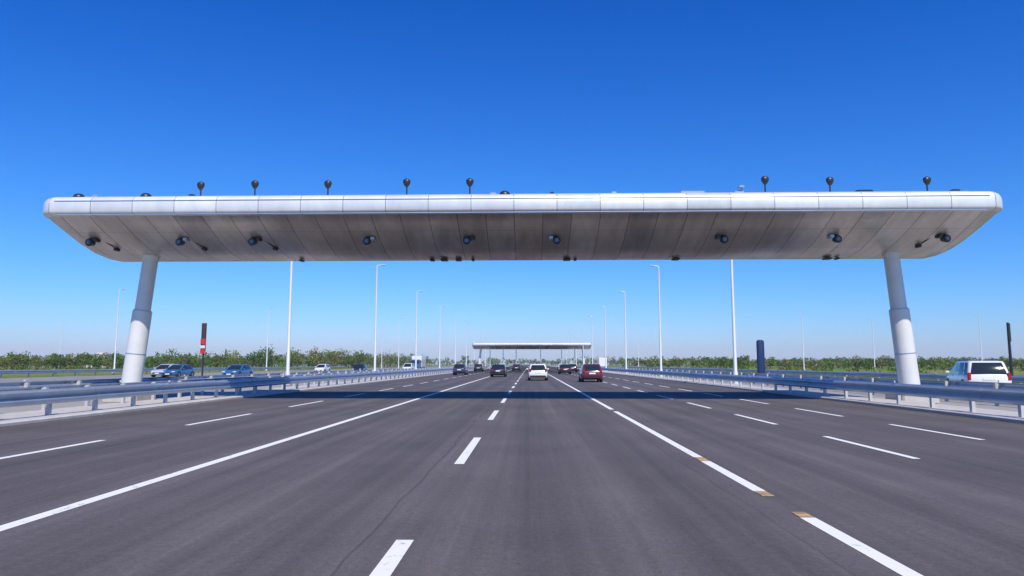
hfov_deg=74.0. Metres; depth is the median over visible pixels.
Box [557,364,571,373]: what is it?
car
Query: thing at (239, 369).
car
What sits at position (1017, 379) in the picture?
guardrail
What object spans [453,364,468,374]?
car
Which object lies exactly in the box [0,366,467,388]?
guardrail
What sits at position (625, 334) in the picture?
street lamp
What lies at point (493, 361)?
distant woodland
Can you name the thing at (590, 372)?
car
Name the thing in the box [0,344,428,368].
trees
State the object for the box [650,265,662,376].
street lamp
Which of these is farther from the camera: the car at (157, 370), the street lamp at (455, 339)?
the street lamp at (455, 339)
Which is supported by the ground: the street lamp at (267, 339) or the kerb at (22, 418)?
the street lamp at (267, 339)
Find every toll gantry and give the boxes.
[43,176,1002,403]
[472,343,591,363]
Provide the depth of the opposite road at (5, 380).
82.51 m
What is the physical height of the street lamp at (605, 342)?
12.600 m
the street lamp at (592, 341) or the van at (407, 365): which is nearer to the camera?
the van at (407, 365)
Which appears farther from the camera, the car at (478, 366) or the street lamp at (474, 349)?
the street lamp at (474, 349)
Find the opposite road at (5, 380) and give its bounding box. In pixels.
[0,365,510,382]
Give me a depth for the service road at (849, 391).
37.48 m
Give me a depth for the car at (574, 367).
126.86 m
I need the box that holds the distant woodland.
[4,355,1023,365]
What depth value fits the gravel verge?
32.85 m
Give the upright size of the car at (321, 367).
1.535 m
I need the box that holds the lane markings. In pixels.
[0,368,984,575]
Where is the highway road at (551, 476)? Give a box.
[0,365,1023,575]
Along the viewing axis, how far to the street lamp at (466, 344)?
183.73 m
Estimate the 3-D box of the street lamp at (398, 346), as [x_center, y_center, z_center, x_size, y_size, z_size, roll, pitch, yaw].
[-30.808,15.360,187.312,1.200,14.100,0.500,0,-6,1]
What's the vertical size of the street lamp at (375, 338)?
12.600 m
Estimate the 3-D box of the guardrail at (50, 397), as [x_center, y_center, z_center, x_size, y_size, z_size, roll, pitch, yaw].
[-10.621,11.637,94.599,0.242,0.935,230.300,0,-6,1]
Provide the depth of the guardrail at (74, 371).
87.69 m
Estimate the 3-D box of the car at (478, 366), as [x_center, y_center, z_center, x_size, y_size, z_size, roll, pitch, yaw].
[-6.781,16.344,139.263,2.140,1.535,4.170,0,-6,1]
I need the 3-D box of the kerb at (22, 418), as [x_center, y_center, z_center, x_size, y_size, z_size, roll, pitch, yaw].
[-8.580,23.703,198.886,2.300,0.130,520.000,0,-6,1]
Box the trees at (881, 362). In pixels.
[618,355,1023,368]
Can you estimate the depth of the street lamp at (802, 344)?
166.65 m
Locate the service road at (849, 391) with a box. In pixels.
[547,365,1017,405]
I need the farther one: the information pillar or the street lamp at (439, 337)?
the street lamp at (439, 337)
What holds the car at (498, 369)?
on the highway road at (551, 476)
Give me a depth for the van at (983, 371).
32.73 m
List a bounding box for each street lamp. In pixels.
[112,289,119,372]
[265,308,272,370]
[285,261,292,385]
[372,264,385,377]
[398,318,402,368]
[415,290,422,373]
[439,306,440,371]
[455,316,455,363]
[466,323,466,365]
[474,328,476,365]
[588,316,592,363]
[600,306,606,371]
[618,291,627,373]
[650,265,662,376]
[730,260,739,384]
[801,313,804,369]
[872,323,874,366]
[975,315,982,360]
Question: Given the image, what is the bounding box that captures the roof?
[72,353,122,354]
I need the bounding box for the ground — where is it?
[0,364,1023,405]
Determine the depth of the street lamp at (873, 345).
189.75 m
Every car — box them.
[151,364,173,376]
[161,364,194,376]
[222,364,252,374]
[314,364,329,371]
[352,364,366,369]
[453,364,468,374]
[474,364,483,371]
[490,364,507,376]
[512,364,520,370]
[526,364,548,380]
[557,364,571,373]
[569,364,576,371]
[577,364,602,381]
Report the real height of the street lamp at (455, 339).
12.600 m
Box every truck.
[411,356,425,367]
[596,357,606,366]
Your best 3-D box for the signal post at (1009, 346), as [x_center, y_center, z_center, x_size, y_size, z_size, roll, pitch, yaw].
[30.075,4.084,41.025,0.180,4.000,0.196,0,-6,1]
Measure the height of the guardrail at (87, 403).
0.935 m
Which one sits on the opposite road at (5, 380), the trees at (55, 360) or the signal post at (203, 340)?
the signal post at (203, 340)
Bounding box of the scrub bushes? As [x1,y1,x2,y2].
[0,364,1023,375]
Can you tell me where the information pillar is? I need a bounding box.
[756,340,764,372]
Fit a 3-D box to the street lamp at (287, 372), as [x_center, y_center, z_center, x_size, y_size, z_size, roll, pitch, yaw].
[-15.505,0.610,48.650,1.200,12.600,0.500,0,-6,1]
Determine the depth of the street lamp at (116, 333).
113.48 m
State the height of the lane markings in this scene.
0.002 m
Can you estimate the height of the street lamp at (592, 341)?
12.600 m
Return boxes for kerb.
[0,366,508,426]
[550,366,1023,423]
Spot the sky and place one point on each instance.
(98, 97)
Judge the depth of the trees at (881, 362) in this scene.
217.75 m
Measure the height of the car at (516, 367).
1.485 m
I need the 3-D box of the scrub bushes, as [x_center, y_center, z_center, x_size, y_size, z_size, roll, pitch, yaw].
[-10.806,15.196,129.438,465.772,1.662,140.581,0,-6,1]
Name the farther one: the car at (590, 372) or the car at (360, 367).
the car at (360, 367)
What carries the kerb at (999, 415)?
on the gravel verge
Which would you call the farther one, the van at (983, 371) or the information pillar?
the information pillar
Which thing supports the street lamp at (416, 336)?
on the gravel verge
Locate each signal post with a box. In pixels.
[200,323,206,375]
[1006,322,1013,375]
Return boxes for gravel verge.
[0,366,1017,413]
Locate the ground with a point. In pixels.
(1016, 372)
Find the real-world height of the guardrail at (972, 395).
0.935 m
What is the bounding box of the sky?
[0,0,1023,363]
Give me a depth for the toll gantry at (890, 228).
25.57 m
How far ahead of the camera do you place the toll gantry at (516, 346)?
200.28 m
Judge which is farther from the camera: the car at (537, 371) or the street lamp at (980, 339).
the street lamp at (980, 339)
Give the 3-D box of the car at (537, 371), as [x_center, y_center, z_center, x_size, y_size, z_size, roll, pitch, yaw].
[2.403,7.870,63.473,2.140,1.535,4.170,0,-6,1]
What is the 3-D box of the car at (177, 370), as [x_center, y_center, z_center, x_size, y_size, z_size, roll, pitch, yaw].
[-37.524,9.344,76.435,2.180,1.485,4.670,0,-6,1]
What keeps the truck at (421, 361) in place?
on the opposite road at (5, 380)
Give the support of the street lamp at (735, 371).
on the gravel verge
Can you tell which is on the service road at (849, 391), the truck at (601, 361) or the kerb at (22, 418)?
the truck at (601, 361)
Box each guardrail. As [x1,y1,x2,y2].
[0,366,345,377]
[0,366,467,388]
[0,366,486,414]
[0,368,469,409]
[577,367,1023,416]
[601,367,1023,405]
[622,366,1023,382]
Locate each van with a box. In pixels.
[402,363,414,368]
[945,360,1011,382]

